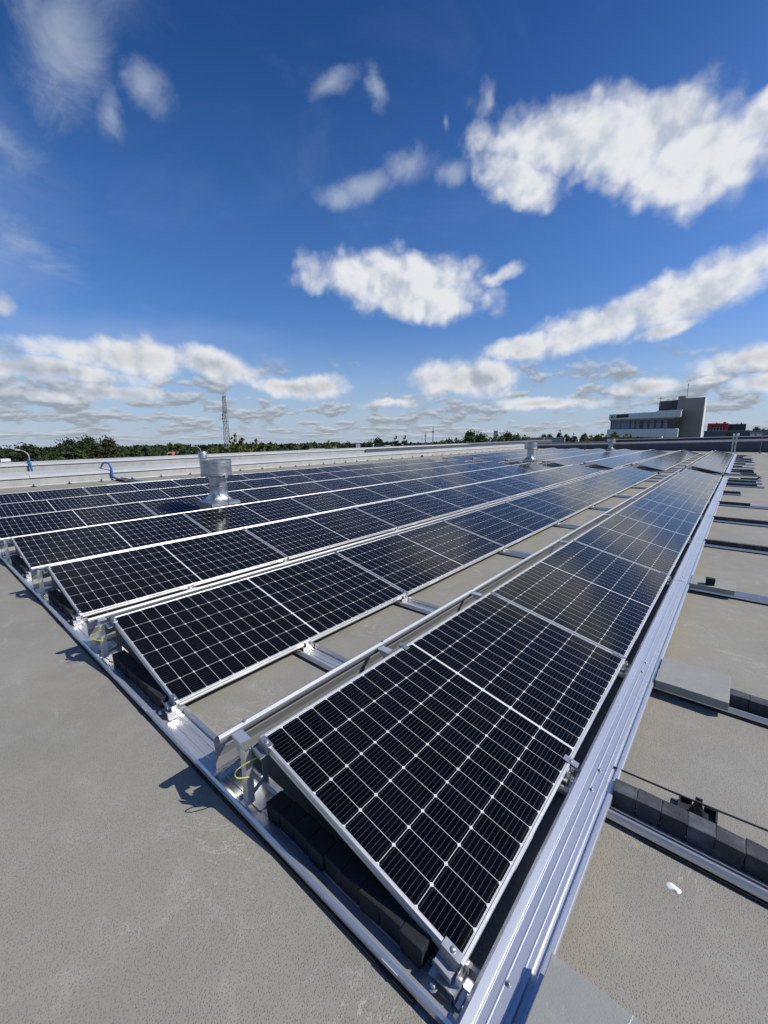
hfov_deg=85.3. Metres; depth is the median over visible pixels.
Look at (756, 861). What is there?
ballast block
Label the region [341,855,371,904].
ballast block
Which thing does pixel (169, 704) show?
end clamp
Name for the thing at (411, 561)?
solar panel
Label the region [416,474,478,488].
solar panel
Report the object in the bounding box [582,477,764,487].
mounting rail
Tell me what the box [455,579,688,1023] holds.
edge cover plate
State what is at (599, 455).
solar panel
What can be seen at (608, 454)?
solar panel
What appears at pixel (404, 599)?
bracket
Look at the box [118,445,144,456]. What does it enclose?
tree
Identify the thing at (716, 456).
solar panel
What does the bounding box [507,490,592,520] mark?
solar panel
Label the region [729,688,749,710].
ballast block
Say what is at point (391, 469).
solar panel
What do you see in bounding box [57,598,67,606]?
ballast block
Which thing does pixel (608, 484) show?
solar panel
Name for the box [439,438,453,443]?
tree
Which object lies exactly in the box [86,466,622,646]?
wind deflector
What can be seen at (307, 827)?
ballast block
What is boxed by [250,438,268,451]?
tree
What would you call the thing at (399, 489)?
solar panel
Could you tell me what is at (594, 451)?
solar panel
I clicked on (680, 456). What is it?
solar panel
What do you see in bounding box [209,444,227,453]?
tree
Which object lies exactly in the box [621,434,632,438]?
tree
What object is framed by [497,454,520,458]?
solar panel
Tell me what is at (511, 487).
solar panel
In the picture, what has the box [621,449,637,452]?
solar panel
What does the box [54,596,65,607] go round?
ballast block
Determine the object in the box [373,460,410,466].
solar panel
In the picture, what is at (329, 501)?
solar panel
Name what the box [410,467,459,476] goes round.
solar panel
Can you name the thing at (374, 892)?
ballast block
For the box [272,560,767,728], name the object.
mounting rail
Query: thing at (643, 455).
solar panel
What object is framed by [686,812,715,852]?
ballast block
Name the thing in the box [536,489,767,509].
mounting rail
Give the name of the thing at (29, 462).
blue hose
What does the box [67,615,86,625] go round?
bracket
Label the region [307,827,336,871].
ballast block
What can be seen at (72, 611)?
ballast block
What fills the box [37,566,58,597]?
bracket
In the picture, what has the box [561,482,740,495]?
mounting rail
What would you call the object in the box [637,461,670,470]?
solar panel
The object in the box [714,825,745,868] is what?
ballast block
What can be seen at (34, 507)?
solar panel
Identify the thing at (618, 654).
clamp
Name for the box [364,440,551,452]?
dark roof edge
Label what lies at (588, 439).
tree
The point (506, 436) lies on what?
tree
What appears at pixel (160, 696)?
ballast block
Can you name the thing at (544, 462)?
wind deflector
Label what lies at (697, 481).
solar panel
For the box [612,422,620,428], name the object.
blind window
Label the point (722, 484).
edge cover plate
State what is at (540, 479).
solar panel
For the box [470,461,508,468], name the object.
solar panel
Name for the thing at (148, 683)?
ballast block
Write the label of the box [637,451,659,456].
solar panel
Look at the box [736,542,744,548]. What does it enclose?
ballast block
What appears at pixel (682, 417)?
office building
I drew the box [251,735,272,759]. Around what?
end clamp
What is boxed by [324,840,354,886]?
ballast block
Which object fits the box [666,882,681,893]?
sealant blob
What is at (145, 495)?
solar panel
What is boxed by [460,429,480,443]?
tree
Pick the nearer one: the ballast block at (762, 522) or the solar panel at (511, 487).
the ballast block at (762, 522)
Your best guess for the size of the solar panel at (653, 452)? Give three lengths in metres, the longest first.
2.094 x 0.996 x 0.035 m
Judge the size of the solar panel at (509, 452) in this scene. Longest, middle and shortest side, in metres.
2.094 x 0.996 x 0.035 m
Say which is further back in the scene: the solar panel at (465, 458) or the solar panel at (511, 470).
the solar panel at (465, 458)
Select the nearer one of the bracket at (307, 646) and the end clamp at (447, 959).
the end clamp at (447, 959)
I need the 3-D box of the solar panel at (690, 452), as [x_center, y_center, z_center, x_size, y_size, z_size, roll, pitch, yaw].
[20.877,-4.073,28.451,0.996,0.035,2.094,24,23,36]
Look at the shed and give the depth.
30.61 m
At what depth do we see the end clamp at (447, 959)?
1.18 m
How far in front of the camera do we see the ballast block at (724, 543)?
5.62 m
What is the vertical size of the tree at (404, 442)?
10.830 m
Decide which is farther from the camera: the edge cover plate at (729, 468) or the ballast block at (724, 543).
the edge cover plate at (729, 468)
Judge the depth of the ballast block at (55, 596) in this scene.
3.85 m
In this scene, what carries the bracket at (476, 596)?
on the mounting rail at (428, 608)
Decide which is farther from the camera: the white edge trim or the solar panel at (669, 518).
the white edge trim
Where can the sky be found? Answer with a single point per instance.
(342, 221)
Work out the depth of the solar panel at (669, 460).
20.50 m
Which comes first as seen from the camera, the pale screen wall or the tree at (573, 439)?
the pale screen wall
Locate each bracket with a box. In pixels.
[3,538,21,561]
[22,572,30,577]
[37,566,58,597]
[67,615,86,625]
[96,616,127,661]
[158,703,184,720]
[231,729,283,810]
[299,641,313,652]
[378,646,397,657]
[398,595,407,602]
[428,961,469,1010]
[471,592,485,599]
[561,766,572,787]
[619,661,627,673]
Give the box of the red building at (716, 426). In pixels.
[707,422,727,430]
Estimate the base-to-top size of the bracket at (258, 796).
0.270 m
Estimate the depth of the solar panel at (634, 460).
21.64 m
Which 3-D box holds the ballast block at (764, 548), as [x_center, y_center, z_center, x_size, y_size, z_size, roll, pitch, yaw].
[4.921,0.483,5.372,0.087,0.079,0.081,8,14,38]
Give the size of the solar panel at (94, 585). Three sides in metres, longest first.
2.094 x 0.996 x 0.035 m
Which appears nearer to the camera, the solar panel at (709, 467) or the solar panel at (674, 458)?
the solar panel at (709, 467)
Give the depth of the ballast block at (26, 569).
4.66 m
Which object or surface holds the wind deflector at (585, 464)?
on the mounting rail at (622, 467)
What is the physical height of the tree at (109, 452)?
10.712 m
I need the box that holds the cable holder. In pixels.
[671,796,717,824]
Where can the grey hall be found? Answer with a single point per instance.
(764, 432)
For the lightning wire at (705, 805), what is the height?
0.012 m
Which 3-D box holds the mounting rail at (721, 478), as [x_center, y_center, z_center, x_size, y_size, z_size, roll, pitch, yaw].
[6.859,-1.749,17.389,13.260,0.041,0.182,9,14,40]
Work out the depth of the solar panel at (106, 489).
10.71 m
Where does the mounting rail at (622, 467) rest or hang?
on the flat roof
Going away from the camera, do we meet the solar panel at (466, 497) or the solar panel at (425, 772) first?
the solar panel at (425, 772)
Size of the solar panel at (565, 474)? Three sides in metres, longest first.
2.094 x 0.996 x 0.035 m
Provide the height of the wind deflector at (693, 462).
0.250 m
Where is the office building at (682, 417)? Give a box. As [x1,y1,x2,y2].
[607,384,706,438]
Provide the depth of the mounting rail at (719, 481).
12.64 m
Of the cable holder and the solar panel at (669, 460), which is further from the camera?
the solar panel at (669, 460)
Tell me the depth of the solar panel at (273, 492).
9.94 m
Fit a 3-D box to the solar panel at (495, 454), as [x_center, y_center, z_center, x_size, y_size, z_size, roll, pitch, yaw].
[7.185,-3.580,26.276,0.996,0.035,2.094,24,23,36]
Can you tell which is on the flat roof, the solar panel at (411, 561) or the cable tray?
the cable tray
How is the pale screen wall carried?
on the ground
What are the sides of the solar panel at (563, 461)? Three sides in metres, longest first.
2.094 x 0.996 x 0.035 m
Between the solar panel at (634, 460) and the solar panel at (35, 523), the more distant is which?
the solar panel at (634, 460)
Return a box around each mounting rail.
[0,551,480,1023]
[176,586,767,907]
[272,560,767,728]
[386,530,767,605]
[455,511,767,554]
[467,461,755,473]
[468,462,758,475]
[504,498,767,527]
[517,462,737,470]
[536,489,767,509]
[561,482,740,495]
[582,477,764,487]
[593,474,762,484]
[600,472,761,480]
[632,463,754,468]
[639,461,753,465]
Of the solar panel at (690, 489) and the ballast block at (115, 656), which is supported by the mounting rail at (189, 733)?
the ballast block at (115, 656)
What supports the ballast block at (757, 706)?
on the mounting rail at (428, 608)
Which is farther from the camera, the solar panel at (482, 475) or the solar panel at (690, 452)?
the solar panel at (690, 452)
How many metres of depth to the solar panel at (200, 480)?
12.12 m
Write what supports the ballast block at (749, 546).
on the mounting rail at (709, 545)
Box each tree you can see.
[0,440,48,461]
[0,447,15,462]
[38,446,89,460]
[47,437,75,460]
[68,440,93,456]
[69,435,97,449]
[84,435,123,458]
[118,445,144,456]
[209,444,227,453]
[225,433,253,452]
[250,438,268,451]
[260,443,277,451]
[325,440,335,448]
[341,441,354,447]
[365,437,387,446]
[390,436,400,445]
[400,435,409,445]
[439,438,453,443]
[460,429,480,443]
[471,430,490,442]
[487,434,498,441]
[491,430,512,441]
[509,433,523,440]
[555,430,562,437]
[564,433,570,441]
[570,433,577,441]
[579,433,587,440]
[580,435,592,441]
[593,433,605,440]
[608,432,619,438]
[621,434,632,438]
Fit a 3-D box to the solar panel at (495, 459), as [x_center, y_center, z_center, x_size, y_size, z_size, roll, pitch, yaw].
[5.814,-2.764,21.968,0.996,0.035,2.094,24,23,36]
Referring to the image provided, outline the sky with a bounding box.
[0,0,767,449]
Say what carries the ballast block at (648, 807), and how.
on the mounting rail at (741, 881)
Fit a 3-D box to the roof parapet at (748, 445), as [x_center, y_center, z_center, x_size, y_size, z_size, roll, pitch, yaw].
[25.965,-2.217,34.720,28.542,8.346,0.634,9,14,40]
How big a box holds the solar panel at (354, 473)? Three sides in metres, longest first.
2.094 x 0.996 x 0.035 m
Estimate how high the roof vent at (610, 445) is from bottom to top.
1.106 m
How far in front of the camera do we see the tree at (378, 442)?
119.41 m
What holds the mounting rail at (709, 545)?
on the flat roof
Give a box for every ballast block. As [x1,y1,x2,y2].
[22,567,28,575]
[47,589,57,600]
[50,591,61,601]
[51,594,63,604]
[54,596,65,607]
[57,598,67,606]
[58,601,69,612]
[62,603,71,613]
[64,606,73,617]
[67,609,75,620]
[112,650,127,667]
[117,654,132,670]
[121,658,137,676]
[126,663,143,681]
[131,667,148,686]
[137,672,152,691]
[142,678,157,697]
[147,684,161,703]
[154,690,168,709]
[266,790,293,827]
[280,801,307,840]
[293,813,321,854]
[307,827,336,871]
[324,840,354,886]
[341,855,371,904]
[359,873,389,924]
[379,893,408,943]
[399,915,435,969]
[612,778,637,814]
[635,788,661,825]
[660,800,687,838]
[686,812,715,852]
[705,539,711,544]
[705,577,715,585]
[712,539,719,545]
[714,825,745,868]
[720,540,727,546]
[728,542,736,547]
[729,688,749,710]
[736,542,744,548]
[744,544,752,549]
[744,838,767,882]
[748,695,767,717]
[753,545,761,550]
[758,520,764,524]
[761,546,767,551]
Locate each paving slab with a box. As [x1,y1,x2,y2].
[525,953,642,1023]
[654,657,730,710]
[689,575,735,595]
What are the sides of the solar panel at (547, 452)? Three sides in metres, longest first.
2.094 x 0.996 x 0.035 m
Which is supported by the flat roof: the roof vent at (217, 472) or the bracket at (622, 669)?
the roof vent at (217, 472)
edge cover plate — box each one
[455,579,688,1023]
[673,515,713,583]
[705,490,722,516]
[716,477,728,490]
[725,461,734,472]
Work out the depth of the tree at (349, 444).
129.89 m
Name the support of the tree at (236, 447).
on the ground
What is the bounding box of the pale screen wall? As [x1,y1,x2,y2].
[528,437,565,441]
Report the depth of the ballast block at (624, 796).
1.72 m
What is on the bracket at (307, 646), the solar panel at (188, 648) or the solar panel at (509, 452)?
the solar panel at (188, 648)
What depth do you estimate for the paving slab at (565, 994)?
1.04 m
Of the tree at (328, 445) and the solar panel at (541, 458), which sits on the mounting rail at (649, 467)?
the solar panel at (541, 458)
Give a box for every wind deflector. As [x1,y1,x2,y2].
[0,463,524,555]
[2,461,487,517]
[30,464,572,588]
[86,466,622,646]
[211,469,680,776]
[472,448,571,462]
[505,449,590,463]
[542,449,620,464]
[583,450,646,466]
[631,450,680,467]
[685,451,711,468]
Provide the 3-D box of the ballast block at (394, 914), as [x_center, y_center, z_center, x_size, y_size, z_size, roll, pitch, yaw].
[0.041,1.274,1.315,0.087,0.079,0.081,9,14,41]
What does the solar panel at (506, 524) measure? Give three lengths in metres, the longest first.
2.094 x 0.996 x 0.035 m
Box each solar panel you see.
[0,487,89,503]
[0,494,117,517]
[0,502,155,537]
[12,513,208,567]
[48,529,287,616]
[83,480,180,494]
[108,484,208,503]
[111,552,405,705]
[140,490,258,515]
[172,474,249,485]
[185,498,318,532]
[203,478,286,490]
[240,470,303,479]
[241,482,331,500]
[245,507,396,559]
[259,592,624,970]
[273,472,338,483]
[291,487,389,511]
[294,466,344,473]
[314,476,384,490]
[327,468,382,477]
[336,521,504,595]
[337,463,381,469]
[356,494,463,528]
[364,479,439,498]
[367,471,425,482]
[371,465,417,472]
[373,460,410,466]
[402,458,436,463]
[407,462,444,468]
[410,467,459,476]
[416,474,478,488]
[425,484,509,509]
[436,460,468,465]
[444,464,485,471]
[444,502,557,547]
[447,455,473,461]
[455,469,508,481]
[468,454,489,457]
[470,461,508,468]
[476,477,542,497]
[477,456,505,462]
[485,452,505,455]
[488,465,531,475]
[491,540,668,661]
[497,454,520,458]
[499,451,519,454]
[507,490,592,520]
[510,457,541,463]
[511,453,534,456]
[512,462,550,471]
[512,472,566,487]
[534,452,546,455]
[534,455,553,460]
[538,468,586,480]
[540,451,555,453]
[542,454,564,458]
[547,458,582,465]
[548,481,616,504]
[551,450,565,452]
[557,452,577,456]
[559,464,601,475]
[561,449,574,451]
[564,456,592,462]
[566,451,584,454]
[574,514,689,575]
[576,455,602,459]
[577,450,593,453]
[577,475,632,493]
[586,449,601,452]
[587,453,609,458]
[589,459,623,468]
[598,452,618,456]
[599,470,646,484]
[603,457,633,465]
[608,451,624,454]
[614,455,641,462]
[615,450,631,453]
[615,498,700,536]
[616,466,656,478]
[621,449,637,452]
[622,454,648,459]
[632,453,653,458]
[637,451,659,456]
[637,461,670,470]
[642,487,708,514]
[644,450,663,454]
[647,459,677,466]
[650,449,667,453]
[654,456,682,463]
[658,479,713,499]
[661,455,686,461]
[667,453,690,459]
[671,473,718,489]
[673,452,693,457]
[678,451,696,455]
[680,469,720,481]
[681,450,699,454]
[692,462,724,472]
[698,460,726,468]
[701,458,728,465]
[704,456,729,462]
[707,454,730,459]
[710,453,731,457]
[712,452,732,456]
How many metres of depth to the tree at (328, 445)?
90.03 m
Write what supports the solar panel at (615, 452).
on the mounting rail
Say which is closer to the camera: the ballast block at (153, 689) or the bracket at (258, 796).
the bracket at (258, 796)
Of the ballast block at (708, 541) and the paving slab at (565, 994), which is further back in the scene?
the ballast block at (708, 541)
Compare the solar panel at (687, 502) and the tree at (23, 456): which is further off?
the tree at (23, 456)
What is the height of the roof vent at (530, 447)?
1.128 m
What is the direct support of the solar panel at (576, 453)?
on the mounting rail
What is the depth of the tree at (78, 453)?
58.69 m
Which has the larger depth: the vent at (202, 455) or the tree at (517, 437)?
the tree at (517, 437)
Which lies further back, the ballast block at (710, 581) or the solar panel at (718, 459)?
the solar panel at (718, 459)
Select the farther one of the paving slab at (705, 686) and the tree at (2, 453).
the tree at (2, 453)
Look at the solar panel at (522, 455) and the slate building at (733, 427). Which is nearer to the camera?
the solar panel at (522, 455)
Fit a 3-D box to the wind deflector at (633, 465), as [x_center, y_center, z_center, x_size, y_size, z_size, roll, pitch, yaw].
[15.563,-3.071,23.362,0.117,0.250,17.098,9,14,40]
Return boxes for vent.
[197,459,239,509]
[198,451,206,476]
[522,442,538,463]
[605,439,615,451]
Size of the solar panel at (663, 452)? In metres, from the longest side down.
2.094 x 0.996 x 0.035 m
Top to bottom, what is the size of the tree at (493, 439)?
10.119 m
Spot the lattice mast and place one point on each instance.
(225, 416)
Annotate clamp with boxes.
[41,566,51,572]
[70,610,81,618]
[104,617,117,628]
[162,694,178,709]
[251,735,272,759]
[398,642,409,649]
[432,936,463,983]
[563,754,578,769]
[613,651,623,657]
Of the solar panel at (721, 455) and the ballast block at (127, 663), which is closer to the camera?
the ballast block at (127, 663)
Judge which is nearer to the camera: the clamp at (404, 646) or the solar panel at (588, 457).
the clamp at (404, 646)
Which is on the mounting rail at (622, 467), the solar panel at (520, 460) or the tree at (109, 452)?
the solar panel at (520, 460)
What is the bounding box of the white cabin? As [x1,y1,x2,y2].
[750,432,761,435]
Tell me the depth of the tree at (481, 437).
73.85 m
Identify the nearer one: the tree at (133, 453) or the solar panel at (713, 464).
the solar panel at (713, 464)
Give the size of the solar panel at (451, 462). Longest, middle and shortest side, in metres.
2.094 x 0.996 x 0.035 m
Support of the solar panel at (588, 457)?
on the mounting rail at (727, 466)
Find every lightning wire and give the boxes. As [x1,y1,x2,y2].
[6,449,504,486]
[613,766,767,831]
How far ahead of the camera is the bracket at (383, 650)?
2.47 m
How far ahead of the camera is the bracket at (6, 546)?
5.17 m
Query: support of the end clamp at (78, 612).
attached to the bracket at (78, 620)
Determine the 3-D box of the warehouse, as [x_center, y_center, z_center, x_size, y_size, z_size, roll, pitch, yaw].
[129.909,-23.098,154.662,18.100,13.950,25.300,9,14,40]
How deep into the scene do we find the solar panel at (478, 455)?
24.80 m
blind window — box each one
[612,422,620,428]
[621,421,629,428]
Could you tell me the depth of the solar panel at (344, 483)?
11.54 m
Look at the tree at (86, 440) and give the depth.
72.57 m
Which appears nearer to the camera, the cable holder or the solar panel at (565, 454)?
the cable holder
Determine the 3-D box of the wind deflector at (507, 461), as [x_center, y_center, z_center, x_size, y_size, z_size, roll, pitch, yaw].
[11.457,-3.689,26.800,0.117,0.250,17.098,9,14,40]
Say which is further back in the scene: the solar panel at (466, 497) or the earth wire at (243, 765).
the solar panel at (466, 497)
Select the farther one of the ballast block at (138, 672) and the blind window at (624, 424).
the blind window at (624, 424)
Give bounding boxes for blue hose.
[27,459,32,470]
[100,462,116,477]
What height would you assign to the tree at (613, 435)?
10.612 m
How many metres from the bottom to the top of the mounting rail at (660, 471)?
0.041 m
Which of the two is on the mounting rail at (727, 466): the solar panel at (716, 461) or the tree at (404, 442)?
the solar panel at (716, 461)
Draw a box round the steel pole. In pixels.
[730,433,738,452]
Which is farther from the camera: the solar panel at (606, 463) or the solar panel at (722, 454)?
the solar panel at (722, 454)
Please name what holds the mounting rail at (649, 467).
on the flat roof
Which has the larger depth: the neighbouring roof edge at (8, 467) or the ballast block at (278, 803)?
the neighbouring roof edge at (8, 467)
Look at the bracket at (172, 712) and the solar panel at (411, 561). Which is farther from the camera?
the solar panel at (411, 561)
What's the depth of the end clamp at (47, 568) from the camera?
4.00 m
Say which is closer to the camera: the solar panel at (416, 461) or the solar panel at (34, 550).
the solar panel at (34, 550)
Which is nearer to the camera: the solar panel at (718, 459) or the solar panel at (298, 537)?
the solar panel at (298, 537)
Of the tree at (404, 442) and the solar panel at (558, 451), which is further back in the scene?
the tree at (404, 442)
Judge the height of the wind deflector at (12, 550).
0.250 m
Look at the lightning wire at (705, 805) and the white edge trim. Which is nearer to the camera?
the lightning wire at (705, 805)
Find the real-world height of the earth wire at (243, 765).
0.104 m
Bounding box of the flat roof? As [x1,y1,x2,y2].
[0,448,767,1023]
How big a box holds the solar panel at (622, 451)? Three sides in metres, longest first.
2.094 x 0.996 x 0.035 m
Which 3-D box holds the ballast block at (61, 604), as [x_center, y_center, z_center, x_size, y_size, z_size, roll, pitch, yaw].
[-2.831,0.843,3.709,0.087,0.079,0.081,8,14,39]
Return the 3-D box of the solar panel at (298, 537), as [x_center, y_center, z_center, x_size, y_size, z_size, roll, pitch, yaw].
[-0.841,0.248,6.110,0.996,0.035,2.094,24,23,36]
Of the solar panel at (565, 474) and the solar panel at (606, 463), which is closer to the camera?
the solar panel at (565, 474)
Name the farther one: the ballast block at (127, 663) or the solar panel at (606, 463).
the solar panel at (606, 463)
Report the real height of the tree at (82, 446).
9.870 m
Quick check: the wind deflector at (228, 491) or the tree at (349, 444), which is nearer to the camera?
the wind deflector at (228, 491)
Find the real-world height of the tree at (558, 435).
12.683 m
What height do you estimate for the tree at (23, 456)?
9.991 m
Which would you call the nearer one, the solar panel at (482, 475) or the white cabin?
the solar panel at (482, 475)
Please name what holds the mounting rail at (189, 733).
on the flat roof
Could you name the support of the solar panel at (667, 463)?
on the mounting rail at (727, 466)
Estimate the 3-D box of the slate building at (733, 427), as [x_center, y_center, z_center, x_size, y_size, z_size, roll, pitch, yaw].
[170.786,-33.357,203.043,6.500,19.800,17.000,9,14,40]
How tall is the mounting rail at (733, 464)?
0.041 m
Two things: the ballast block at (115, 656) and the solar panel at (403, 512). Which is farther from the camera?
the solar panel at (403, 512)
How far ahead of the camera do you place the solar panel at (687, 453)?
26.90 m
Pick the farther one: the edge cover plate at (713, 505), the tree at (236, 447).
the tree at (236, 447)
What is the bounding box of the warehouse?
[703,430,759,436]
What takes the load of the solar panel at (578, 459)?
on the mounting rail at (649, 467)
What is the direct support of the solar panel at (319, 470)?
on the mounting rail at (725, 521)
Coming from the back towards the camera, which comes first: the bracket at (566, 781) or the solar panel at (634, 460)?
the solar panel at (634, 460)
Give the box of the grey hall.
[760,430,767,435]
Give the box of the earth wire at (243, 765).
[234,753,268,778]
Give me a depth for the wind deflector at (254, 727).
2.45 m
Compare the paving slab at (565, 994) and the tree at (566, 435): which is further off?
the tree at (566, 435)
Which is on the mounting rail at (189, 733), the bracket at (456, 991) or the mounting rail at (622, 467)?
the bracket at (456, 991)
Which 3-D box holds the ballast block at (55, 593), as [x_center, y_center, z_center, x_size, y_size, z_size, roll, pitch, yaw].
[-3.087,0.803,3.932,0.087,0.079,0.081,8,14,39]
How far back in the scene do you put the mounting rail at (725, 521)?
7.13 m
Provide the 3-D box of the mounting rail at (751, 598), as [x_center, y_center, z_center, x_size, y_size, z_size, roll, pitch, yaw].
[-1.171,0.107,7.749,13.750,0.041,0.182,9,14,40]
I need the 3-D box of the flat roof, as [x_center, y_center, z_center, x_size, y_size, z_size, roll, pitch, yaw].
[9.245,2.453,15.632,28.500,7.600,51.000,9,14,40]
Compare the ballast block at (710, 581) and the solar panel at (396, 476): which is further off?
the solar panel at (396, 476)
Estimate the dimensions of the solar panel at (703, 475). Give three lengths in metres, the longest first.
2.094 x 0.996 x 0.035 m
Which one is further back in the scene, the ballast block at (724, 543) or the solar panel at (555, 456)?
the solar panel at (555, 456)
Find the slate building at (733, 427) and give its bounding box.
[728,422,745,430]
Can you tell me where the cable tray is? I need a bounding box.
[115,477,140,482]
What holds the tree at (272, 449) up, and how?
on the ground
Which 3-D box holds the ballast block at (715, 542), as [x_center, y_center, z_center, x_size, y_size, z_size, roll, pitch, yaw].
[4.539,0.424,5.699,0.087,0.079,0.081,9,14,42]
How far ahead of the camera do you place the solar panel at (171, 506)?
8.12 m
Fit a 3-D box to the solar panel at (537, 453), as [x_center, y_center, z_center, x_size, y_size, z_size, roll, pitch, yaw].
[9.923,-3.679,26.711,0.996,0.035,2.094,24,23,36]
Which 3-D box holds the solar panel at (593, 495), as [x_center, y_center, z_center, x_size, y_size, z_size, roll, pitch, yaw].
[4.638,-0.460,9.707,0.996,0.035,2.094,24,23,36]
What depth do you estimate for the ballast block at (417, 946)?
1.23 m
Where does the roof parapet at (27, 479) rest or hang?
attached to the flat roof
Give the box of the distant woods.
[3,441,444,460]
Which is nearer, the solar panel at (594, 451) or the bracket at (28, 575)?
the bracket at (28, 575)
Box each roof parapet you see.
[0,444,524,488]
[537,439,767,451]
[538,436,767,443]
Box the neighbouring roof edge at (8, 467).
[0,448,364,472]
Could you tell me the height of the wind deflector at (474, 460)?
0.250 m
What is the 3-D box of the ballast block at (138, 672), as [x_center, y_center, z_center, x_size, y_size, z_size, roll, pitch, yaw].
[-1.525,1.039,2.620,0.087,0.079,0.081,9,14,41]
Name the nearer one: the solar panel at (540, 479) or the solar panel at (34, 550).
the solar panel at (34, 550)
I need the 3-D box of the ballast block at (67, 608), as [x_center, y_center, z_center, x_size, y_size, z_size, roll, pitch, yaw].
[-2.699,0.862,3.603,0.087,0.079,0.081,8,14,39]
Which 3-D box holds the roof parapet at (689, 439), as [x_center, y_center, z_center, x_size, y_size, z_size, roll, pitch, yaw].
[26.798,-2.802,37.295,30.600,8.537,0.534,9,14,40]
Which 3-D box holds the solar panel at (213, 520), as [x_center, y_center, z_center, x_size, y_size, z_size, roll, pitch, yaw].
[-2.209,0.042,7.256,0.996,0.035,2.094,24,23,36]
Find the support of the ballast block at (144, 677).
on the mounting rail at (189, 733)
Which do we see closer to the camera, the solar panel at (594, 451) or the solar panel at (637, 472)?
the solar panel at (637, 472)
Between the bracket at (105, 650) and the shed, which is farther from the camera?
the shed
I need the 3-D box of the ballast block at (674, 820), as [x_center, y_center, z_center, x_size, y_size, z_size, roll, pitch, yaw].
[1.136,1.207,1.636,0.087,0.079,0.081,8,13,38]
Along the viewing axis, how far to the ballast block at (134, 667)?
2.65 m
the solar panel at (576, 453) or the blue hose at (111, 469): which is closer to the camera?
the blue hose at (111, 469)
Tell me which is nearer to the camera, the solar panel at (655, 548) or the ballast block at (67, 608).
the ballast block at (67, 608)
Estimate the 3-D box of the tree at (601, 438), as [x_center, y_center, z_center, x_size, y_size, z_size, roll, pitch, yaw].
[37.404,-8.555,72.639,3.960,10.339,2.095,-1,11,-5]
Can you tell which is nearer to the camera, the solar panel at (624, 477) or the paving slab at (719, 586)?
the paving slab at (719, 586)
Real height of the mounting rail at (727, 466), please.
0.041 m
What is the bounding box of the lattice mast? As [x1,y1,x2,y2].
[222,392,230,449]
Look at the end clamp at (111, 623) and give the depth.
2.85 m
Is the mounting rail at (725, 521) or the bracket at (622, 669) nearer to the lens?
the bracket at (622, 669)
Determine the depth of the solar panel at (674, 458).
22.07 m
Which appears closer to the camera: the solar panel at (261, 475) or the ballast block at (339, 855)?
the ballast block at (339, 855)
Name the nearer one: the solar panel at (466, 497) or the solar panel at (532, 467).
the solar panel at (466, 497)
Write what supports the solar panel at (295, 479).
on the mounting rail at (709, 545)
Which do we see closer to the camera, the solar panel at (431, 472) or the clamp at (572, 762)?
the clamp at (572, 762)
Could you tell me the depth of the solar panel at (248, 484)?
11.32 m
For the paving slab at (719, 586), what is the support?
on the mounting rail at (751, 598)
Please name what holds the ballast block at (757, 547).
on the mounting rail at (709, 545)
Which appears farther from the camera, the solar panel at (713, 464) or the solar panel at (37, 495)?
the solar panel at (713, 464)
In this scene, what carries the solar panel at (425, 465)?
on the mounting rail at (647, 487)
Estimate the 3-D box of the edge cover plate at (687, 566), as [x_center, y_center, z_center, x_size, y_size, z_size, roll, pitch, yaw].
[4.386,0.384,5.805,0.146,0.042,4.400,9,14,40]
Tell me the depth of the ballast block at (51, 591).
3.97 m
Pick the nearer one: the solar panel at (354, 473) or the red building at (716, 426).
the solar panel at (354, 473)
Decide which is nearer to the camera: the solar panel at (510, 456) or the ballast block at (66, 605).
the ballast block at (66, 605)
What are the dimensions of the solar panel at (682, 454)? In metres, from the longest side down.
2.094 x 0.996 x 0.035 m
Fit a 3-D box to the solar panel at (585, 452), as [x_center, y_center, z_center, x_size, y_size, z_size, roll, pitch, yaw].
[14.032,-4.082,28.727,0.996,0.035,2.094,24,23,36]
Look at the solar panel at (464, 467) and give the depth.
16.31 m
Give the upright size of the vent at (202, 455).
1.010 m
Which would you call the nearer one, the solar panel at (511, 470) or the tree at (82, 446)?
the solar panel at (511, 470)
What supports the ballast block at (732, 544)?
on the mounting rail at (709, 545)
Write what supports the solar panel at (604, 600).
on the low bracket
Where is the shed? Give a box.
[0,459,10,462]
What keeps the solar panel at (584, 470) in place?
on the mounting rail at (719, 481)
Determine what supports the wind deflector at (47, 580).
on the mounting rail at (189, 733)
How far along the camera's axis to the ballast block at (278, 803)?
1.67 m
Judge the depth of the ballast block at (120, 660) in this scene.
2.77 m
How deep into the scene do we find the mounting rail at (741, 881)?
1.55 m
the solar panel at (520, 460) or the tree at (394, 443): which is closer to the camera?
the solar panel at (520, 460)
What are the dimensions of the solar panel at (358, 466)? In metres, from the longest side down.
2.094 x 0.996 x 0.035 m
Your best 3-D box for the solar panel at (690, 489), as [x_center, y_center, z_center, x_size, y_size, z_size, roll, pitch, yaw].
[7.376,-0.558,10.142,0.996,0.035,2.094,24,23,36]
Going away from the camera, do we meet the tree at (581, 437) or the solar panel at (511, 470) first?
the solar panel at (511, 470)
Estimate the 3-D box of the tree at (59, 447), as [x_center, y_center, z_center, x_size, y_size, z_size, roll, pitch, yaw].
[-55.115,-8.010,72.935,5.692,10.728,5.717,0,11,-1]
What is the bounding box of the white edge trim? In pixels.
[105,478,183,484]
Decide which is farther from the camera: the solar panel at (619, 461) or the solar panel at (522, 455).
the solar panel at (522, 455)
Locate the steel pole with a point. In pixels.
(732, 447)
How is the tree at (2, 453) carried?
on the ground

